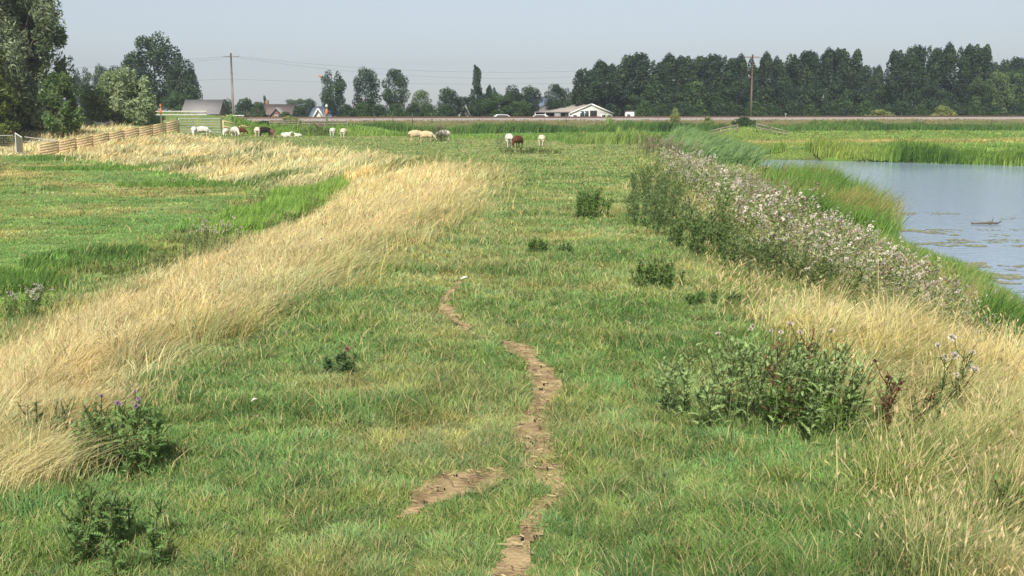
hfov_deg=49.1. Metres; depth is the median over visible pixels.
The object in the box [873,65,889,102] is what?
poplar tree
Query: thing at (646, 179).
thistle plant
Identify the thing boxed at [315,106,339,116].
house
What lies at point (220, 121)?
field gate
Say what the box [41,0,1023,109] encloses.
sky
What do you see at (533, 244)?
thistle plant
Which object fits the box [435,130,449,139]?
sheep
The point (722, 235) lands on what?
thistle plant
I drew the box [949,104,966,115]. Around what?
shrub
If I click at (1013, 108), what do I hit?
shrub
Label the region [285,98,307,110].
broadleaf tree
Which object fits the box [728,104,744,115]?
shrub
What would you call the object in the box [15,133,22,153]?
gate
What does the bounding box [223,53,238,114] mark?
utility pole
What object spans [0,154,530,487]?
dry grass
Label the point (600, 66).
poplar tree
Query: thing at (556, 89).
broadleaf tree
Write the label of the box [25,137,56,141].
metal rail
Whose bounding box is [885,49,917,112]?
poplar tree
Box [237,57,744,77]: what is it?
overhead cable
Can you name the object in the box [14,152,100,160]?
rush clump
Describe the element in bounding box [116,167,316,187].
rush clump
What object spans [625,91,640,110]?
broadleaf tree
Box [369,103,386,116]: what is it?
shrub
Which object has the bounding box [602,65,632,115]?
poplar tree
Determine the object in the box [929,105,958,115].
shrub
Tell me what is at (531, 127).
ditch reeds
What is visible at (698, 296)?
thistle plant
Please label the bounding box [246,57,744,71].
overhead cable
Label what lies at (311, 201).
thistle plant
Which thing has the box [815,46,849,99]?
poplar tree
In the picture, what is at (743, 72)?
poplar tree
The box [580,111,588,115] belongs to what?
window
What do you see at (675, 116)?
shrub
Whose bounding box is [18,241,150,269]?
rush clump
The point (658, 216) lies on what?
thistle plant
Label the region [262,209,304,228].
thistle plant
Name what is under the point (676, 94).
broadleaf tree
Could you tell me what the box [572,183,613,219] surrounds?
thistle plant
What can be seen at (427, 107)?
shrub
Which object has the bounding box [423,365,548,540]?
sheep droppings
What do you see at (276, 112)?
house
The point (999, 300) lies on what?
waterside sedge
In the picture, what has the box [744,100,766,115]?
shrub
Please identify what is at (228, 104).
shrub
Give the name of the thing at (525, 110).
broadleaf tree
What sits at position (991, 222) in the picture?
driftwood branch
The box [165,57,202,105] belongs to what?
broadleaf tree
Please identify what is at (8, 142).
wire fence
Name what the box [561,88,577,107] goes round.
broadleaf tree
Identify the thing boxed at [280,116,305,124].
shrub
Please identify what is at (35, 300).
thistle plant
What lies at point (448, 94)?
broadleaf tree
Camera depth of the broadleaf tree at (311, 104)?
211.72 m
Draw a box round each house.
[157,106,181,110]
[246,100,295,116]
[268,108,282,116]
[308,108,323,116]
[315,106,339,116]
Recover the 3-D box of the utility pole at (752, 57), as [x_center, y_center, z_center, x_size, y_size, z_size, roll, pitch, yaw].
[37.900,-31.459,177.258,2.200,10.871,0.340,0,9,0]
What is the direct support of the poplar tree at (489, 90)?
on the ground at (188, 126)
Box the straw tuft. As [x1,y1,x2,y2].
[0,413,166,505]
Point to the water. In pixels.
(970, 193)
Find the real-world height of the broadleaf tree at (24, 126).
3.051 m
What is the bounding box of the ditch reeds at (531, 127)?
[241,118,1023,133]
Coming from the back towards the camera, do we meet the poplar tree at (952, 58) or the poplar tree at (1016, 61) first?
the poplar tree at (1016, 61)
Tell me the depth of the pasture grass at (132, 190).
40.31 m
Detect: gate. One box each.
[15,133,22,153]
[177,118,222,135]
[269,120,298,126]
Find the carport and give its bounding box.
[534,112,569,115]
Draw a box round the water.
[760,160,1023,304]
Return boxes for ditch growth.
[0,154,377,355]
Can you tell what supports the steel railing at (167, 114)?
on the ground at (188, 126)
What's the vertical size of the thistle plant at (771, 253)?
0.817 m
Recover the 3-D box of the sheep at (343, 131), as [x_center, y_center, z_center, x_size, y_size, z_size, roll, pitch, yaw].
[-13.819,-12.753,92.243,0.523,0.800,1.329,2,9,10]
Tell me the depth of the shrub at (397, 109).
182.11 m
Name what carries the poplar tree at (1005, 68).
on the ground at (188, 126)
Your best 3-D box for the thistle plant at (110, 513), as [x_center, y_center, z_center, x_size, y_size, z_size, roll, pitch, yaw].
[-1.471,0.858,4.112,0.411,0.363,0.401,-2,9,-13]
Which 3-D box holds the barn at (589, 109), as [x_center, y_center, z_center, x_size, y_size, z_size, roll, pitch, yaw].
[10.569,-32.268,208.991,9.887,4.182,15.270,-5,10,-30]
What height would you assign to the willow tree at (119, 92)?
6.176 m
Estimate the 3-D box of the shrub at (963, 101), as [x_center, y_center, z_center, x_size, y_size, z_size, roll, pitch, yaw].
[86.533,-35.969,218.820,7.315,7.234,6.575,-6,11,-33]
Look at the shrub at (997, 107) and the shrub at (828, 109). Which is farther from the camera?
the shrub at (997, 107)
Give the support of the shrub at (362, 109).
on the ground at (188, 126)
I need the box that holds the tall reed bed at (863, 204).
[752,154,919,237]
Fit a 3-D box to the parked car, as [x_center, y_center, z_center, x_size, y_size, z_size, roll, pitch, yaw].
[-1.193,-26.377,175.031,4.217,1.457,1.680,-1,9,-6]
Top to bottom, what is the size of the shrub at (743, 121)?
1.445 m
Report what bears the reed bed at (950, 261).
on the ground at (188, 126)
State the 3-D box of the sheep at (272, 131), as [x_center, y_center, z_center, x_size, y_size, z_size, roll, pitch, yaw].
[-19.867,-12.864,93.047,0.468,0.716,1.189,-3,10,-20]
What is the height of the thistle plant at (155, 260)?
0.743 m
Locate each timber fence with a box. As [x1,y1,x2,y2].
[38,120,178,154]
[222,120,254,134]
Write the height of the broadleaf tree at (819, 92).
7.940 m
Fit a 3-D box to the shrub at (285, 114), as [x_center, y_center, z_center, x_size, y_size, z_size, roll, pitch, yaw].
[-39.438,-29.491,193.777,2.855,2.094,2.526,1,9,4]
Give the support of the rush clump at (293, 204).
on the ground at (188, 126)
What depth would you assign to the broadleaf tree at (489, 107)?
188.22 m
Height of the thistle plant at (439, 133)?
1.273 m
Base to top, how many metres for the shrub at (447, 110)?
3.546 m
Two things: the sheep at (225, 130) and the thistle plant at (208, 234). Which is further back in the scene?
the sheep at (225, 130)
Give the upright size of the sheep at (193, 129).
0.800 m
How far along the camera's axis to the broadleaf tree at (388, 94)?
198.02 m
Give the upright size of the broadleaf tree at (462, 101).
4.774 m
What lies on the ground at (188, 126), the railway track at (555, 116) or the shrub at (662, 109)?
the shrub at (662, 109)
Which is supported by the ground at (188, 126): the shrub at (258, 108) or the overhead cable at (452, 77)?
the shrub at (258, 108)
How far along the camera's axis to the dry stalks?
13.61 m
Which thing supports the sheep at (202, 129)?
on the ground at (188, 126)
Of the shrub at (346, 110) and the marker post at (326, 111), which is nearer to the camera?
the marker post at (326, 111)
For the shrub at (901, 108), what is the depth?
204.92 m
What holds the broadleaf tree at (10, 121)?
on the ground at (188, 126)
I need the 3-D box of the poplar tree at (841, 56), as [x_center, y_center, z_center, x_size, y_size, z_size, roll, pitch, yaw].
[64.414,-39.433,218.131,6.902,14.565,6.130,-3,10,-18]
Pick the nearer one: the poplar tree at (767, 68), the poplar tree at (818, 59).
the poplar tree at (767, 68)
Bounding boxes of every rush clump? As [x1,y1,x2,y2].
[0,261,73,297]
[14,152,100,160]
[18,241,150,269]
[22,160,188,170]
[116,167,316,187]
[206,191,328,237]
[264,173,351,204]
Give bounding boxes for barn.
[181,100,228,115]
[531,103,613,115]
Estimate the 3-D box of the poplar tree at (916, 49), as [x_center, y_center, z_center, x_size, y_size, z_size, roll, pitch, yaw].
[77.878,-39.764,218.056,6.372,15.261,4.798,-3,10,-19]
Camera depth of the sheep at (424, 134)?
79.60 m
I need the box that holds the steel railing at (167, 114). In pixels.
[148,111,206,127]
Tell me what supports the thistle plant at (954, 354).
on the ground at (188, 126)
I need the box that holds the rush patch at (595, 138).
[557,129,668,143]
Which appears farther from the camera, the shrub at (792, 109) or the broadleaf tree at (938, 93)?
the broadleaf tree at (938, 93)
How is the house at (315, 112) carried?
on the ground at (188, 126)
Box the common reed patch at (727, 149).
[658,123,784,168]
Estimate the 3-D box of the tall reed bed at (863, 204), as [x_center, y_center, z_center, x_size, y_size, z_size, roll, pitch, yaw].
[11.505,-3.802,40.642,4.712,2.223,22.001,1,9,9]
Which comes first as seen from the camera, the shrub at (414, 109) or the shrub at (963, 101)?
the shrub at (414, 109)
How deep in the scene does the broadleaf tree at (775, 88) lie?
201.46 m
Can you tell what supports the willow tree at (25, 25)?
on the ground at (188, 126)
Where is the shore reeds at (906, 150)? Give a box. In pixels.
[606,116,1023,165]
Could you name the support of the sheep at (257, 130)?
on the ground at (188, 126)
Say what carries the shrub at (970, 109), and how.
on the ground at (188, 126)
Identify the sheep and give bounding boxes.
[191,126,196,133]
[196,126,211,135]
[222,128,228,136]
[230,127,239,135]
[236,127,248,135]
[254,127,259,136]
[259,127,270,136]
[269,129,275,136]
[281,131,292,136]
[329,128,335,136]
[340,128,347,137]
[408,130,425,140]
[418,131,436,141]
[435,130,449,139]
[504,133,512,147]
[511,135,523,147]
[538,135,545,145]
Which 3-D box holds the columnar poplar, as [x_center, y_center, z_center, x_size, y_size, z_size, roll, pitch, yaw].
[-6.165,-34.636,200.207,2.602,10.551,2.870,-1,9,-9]
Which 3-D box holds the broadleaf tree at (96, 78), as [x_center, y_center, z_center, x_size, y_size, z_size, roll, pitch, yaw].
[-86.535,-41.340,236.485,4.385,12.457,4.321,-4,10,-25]
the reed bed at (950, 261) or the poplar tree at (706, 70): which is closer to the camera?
the reed bed at (950, 261)
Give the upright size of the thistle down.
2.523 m
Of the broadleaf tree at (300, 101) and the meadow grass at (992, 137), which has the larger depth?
the broadleaf tree at (300, 101)
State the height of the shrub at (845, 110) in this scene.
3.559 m
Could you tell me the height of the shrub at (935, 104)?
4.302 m
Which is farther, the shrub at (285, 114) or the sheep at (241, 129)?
the shrub at (285, 114)
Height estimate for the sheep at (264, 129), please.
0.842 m
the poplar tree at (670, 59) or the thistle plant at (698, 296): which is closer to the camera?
the thistle plant at (698, 296)
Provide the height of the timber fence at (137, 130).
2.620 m
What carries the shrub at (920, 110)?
on the ground at (188, 126)
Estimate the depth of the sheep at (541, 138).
69.08 m
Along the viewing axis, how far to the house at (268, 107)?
208.15 m
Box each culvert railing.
[709,124,737,133]
[756,123,788,134]
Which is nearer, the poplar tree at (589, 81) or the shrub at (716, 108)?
the shrub at (716, 108)
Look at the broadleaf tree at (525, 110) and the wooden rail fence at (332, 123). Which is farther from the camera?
the broadleaf tree at (525, 110)
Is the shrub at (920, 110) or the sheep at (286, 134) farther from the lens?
the shrub at (920, 110)
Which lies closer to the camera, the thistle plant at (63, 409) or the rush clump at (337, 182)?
the thistle plant at (63, 409)
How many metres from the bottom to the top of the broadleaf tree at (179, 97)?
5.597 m
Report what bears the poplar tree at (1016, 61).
on the ground at (188, 126)
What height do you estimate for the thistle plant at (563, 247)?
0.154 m
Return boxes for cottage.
[453,105,471,116]
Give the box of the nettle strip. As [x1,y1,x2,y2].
[225,114,557,140]
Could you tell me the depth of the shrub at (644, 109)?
188.82 m
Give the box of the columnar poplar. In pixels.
[470,65,483,116]
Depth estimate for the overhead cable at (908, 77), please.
188.05 m
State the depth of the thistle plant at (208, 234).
25.34 m
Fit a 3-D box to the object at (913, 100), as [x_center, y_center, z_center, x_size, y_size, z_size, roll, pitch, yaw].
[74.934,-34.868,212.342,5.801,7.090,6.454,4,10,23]
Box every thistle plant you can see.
[0,283,69,325]
[16,399,79,451]
[56,467,171,575]
[63,389,170,478]
[106,246,190,281]
[183,215,242,255]
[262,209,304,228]
[300,121,331,136]
[304,188,318,217]
[320,346,360,374]
[427,124,448,141]
[527,235,549,252]
[556,241,572,253]
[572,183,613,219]
[625,178,704,238]
[628,159,685,206]
[628,255,686,288]
[653,320,909,444]
[665,208,770,265]
[683,288,746,304]
[718,230,857,297]
[909,373,956,431]
[934,334,979,413]
[986,471,1023,532]
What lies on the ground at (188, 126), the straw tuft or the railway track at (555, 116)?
the straw tuft
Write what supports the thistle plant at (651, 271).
on the ground at (188, 126)
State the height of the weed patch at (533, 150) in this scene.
0.478 m
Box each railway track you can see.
[237,116,1023,117]
[515,116,596,116]
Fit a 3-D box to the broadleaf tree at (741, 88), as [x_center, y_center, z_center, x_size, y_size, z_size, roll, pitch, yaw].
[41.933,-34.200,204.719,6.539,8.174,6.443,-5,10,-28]
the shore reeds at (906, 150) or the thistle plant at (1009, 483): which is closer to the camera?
the thistle plant at (1009, 483)
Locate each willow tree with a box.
[0,0,78,137]
[80,65,158,125]
[411,90,432,114]
[987,70,1016,111]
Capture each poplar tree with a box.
[483,84,497,115]
[572,67,605,105]
[592,59,620,111]
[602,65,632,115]
[613,52,649,114]
[636,60,671,106]
[661,53,690,90]
[671,55,707,103]
[688,53,723,114]
[708,55,739,100]
[727,53,759,113]
[753,50,786,104]
[772,58,794,101]
[783,50,817,114]
[808,49,822,103]
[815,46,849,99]
[829,47,863,115]
[852,63,879,98]
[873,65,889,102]
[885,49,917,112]
[904,44,924,97]
[916,45,946,114]
[936,42,970,107]
[961,43,993,106]
[986,62,1009,103]
[998,56,1023,98]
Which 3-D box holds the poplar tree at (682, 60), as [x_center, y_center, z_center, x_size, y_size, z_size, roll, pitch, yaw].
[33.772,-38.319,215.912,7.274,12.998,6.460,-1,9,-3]
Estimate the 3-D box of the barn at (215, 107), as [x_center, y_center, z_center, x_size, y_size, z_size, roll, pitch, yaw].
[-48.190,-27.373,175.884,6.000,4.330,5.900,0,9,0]
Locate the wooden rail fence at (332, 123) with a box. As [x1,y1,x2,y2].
[302,121,347,126]
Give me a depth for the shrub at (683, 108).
192.41 m
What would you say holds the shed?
on the ground at (188, 126)
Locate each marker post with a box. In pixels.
[159,104,161,127]
[325,104,327,133]
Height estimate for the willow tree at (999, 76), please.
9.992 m
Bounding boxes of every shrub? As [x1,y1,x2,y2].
[223,98,234,116]
[234,97,253,116]
[249,101,266,116]
[256,121,271,124]
[278,111,290,116]
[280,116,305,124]
[293,105,306,116]
[336,103,354,116]
[347,102,371,116]
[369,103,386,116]
[386,103,405,116]
[404,102,423,116]
[420,104,438,116]
[436,103,455,116]
[634,100,655,115]
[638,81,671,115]
[654,104,672,115]
[670,107,680,121]
[672,100,690,115]
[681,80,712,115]
[688,104,709,115]
[699,116,714,125]
[708,100,728,115]
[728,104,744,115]
[732,117,756,125]
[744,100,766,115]
[745,86,777,114]
[762,104,783,115]
[783,100,801,115]
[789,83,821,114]
[801,104,821,115]
[819,99,838,115]
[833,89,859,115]
[837,104,855,115]
[854,100,876,115]
[865,109,896,115]
[875,104,893,113]
[893,99,911,115]
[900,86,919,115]
[910,104,930,115]
[928,100,947,115]
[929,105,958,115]
[948,88,969,108]
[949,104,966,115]
[964,100,985,115]
[982,111,1017,115]
[983,104,1004,114]
[1003,100,1021,115]
[1018,105,1023,115]
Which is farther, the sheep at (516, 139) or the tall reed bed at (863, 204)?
the sheep at (516, 139)
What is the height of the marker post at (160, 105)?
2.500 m
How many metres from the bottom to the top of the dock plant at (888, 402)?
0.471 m
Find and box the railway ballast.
[240,117,1023,120]
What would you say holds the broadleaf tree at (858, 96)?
on the ground at (188, 126)
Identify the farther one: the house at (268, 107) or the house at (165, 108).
the house at (268, 107)
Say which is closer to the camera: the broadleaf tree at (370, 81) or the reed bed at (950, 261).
the reed bed at (950, 261)
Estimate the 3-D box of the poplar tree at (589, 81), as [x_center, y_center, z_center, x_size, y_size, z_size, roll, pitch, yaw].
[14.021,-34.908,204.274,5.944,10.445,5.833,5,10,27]
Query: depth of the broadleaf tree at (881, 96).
212.05 m
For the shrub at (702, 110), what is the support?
on the ground at (188, 126)
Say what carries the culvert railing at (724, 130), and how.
on the ground at (188, 126)
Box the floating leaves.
[896,212,1023,303]
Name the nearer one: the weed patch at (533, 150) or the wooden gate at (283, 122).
the weed patch at (533, 150)
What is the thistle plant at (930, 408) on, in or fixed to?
on the ground at (188, 126)
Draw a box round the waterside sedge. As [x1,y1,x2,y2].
[957,280,1023,350]
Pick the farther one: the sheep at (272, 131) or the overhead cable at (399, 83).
the overhead cable at (399, 83)
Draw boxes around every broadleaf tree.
[0,48,21,144]
[19,119,46,132]
[37,70,85,136]
[72,68,91,113]
[92,63,106,87]
[120,51,156,95]
[130,31,183,109]
[160,91,193,112]
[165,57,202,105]
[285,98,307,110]
[303,97,316,116]
[319,70,346,116]
[352,66,381,112]
[380,68,410,113]
[434,87,459,115]
[454,96,472,116]
[465,95,485,116]
[480,92,513,116]
[501,85,521,116]
[508,100,532,116]
[520,85,542,115]
[544,83,564,109]
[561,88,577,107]
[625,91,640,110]
[661,86,687,108]
[701,84,734,115]
[727,78,756,115]
[761,79,800,115]
[809,80,843,115]
[846,86,881,111]
[872,83,898,106]
[914,85,952,115]
[967,75,995,111]
[1002,69,1023,106]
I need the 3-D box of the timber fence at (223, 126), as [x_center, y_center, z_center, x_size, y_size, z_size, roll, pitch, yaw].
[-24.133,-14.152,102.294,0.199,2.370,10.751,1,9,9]
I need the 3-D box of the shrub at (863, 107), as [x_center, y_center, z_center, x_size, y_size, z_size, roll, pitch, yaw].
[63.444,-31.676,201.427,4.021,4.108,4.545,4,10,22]
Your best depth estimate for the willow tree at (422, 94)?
191.07 m
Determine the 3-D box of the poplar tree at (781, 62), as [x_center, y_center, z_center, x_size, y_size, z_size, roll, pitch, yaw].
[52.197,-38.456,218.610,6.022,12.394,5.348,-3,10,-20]
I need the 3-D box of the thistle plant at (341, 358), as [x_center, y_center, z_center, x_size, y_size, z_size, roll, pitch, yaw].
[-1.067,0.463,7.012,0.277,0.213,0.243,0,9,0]
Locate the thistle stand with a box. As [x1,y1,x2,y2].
[628,135,1023,348]
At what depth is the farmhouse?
224.06 m
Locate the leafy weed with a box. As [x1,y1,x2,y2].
[760,358,863,435]
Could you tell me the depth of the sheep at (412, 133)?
81.02 m
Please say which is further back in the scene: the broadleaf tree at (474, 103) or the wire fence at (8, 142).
the broadleaf tree at (474, 103)
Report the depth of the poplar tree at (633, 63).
208.23 m
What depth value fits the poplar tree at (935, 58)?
215.94 m
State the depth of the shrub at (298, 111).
197.02 m
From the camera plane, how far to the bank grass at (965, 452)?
5.74 m
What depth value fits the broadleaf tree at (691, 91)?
197.61 m
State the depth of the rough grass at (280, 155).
61.30 m
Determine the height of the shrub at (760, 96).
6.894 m
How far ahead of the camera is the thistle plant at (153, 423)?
5.06 m
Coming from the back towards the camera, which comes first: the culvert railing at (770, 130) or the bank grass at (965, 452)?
the culvert railing at (770, 130)
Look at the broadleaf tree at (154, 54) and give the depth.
189.87 m
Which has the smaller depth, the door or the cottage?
the cottage
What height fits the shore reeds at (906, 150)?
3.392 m
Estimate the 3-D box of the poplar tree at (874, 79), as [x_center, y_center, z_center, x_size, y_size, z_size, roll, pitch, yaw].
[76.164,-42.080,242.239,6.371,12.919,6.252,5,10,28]
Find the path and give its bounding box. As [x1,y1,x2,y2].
[396,281,576,575]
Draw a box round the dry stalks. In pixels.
[916,256,1019,327]
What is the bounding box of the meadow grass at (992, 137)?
[221,115,1023,164]
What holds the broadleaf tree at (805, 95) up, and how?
on the ground at (188, 126)
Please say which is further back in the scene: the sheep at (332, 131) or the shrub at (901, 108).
the shrub at (901, 108)
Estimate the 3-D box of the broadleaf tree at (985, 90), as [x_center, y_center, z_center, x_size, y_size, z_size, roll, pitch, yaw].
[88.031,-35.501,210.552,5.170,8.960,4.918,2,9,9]
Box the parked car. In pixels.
[493,114,509,116]
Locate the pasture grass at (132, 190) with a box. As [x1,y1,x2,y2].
[0,155,258,286]
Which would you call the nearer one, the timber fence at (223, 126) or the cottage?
the timber fence at (223, 126)
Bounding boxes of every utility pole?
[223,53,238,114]
[746,54,759,115]
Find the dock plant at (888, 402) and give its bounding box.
[873,359,921,439]
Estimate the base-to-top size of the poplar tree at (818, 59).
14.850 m
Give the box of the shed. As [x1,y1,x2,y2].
[625,111,634,115]
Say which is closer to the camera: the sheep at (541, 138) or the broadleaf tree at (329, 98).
the sheep at (541, 138)
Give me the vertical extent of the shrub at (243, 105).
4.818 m
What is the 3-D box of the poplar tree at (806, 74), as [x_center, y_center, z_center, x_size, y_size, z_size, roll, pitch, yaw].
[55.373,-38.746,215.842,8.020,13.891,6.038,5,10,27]
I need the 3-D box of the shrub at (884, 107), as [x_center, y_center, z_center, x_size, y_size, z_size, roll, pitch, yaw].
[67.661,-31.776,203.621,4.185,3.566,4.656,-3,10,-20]
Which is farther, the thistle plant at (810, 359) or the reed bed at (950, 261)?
the reed bed at (950, 261)
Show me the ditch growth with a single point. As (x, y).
(85, 278)
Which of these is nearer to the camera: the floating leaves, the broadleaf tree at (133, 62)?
the floating leaves
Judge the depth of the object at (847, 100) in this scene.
206.77 m
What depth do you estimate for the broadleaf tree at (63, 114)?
92.16 m
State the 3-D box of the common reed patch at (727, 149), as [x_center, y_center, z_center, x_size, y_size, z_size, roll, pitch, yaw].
[12.545,-9.168,70.573,7.615,2.755,23.368,1,9,4]
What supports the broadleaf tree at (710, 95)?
on the ground at (188, 126)
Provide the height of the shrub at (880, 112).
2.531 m
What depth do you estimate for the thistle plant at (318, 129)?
96.86 m
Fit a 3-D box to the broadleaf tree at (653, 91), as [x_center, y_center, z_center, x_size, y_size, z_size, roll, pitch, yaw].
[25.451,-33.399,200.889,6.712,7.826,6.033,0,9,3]
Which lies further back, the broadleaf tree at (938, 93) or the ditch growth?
the broadleaf tree at (938, 93)
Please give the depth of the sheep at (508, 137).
67.01 m
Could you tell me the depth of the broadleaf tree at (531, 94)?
198.29 m
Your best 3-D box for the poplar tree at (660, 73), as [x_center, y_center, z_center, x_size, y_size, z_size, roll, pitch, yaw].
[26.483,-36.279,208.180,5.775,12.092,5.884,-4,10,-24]
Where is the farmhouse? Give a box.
[508,95,556,116]
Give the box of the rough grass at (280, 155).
[0,119,453,189]
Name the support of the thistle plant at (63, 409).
on the ground at (188, 126)
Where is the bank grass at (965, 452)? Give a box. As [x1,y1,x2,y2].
[612,144,1023,575]
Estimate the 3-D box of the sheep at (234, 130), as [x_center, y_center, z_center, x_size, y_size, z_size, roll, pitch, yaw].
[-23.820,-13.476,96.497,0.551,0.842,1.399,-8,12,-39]
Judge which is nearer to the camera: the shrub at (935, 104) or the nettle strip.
the nettle strip
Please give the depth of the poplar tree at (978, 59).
216.38 m
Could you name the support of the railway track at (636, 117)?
on the railway ballast
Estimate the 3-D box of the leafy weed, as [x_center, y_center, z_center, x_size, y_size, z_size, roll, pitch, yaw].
[1.546,0.573,5.782,0.519,0.410,0.323,3,9,16]
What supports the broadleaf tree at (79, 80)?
on the ground at (188, 126)
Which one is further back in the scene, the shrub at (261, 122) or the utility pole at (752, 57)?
the utility pole at (752, 57)
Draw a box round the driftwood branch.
[971,219,1001,224]
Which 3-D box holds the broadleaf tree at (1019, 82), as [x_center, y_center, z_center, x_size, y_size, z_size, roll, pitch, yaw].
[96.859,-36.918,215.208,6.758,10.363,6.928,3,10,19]
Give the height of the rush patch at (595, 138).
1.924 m
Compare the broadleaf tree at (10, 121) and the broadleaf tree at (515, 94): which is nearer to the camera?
the broadleaf tree at (10, 121)
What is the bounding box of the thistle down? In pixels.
[627,132,1023,332]
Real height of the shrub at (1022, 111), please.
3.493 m
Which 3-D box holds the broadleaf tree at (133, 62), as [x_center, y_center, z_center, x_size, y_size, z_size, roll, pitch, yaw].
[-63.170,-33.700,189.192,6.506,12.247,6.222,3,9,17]
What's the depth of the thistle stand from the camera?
14.41 m
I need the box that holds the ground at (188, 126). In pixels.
[0,110,1023,575]
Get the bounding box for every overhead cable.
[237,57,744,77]
[242,77,739,83]
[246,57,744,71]
[757,58,1022,79]
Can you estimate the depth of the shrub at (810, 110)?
197.58 m
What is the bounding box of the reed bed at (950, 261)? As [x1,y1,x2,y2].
[725,162,1023,314]
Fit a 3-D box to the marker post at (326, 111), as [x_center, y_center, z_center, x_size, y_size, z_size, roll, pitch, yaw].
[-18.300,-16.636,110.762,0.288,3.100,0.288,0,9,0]
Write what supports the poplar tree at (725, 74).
on the ground at (188, 126)
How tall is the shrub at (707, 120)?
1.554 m
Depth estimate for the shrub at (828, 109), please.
199.66 m
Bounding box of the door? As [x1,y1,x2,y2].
[590,111,596,115]
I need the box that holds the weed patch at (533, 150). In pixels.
[499,146,560,153]
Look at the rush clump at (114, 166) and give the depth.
63.29 m
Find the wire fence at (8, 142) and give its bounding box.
[0,135,13,152]
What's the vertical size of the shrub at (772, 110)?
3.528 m
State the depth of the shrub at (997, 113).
195.40 m

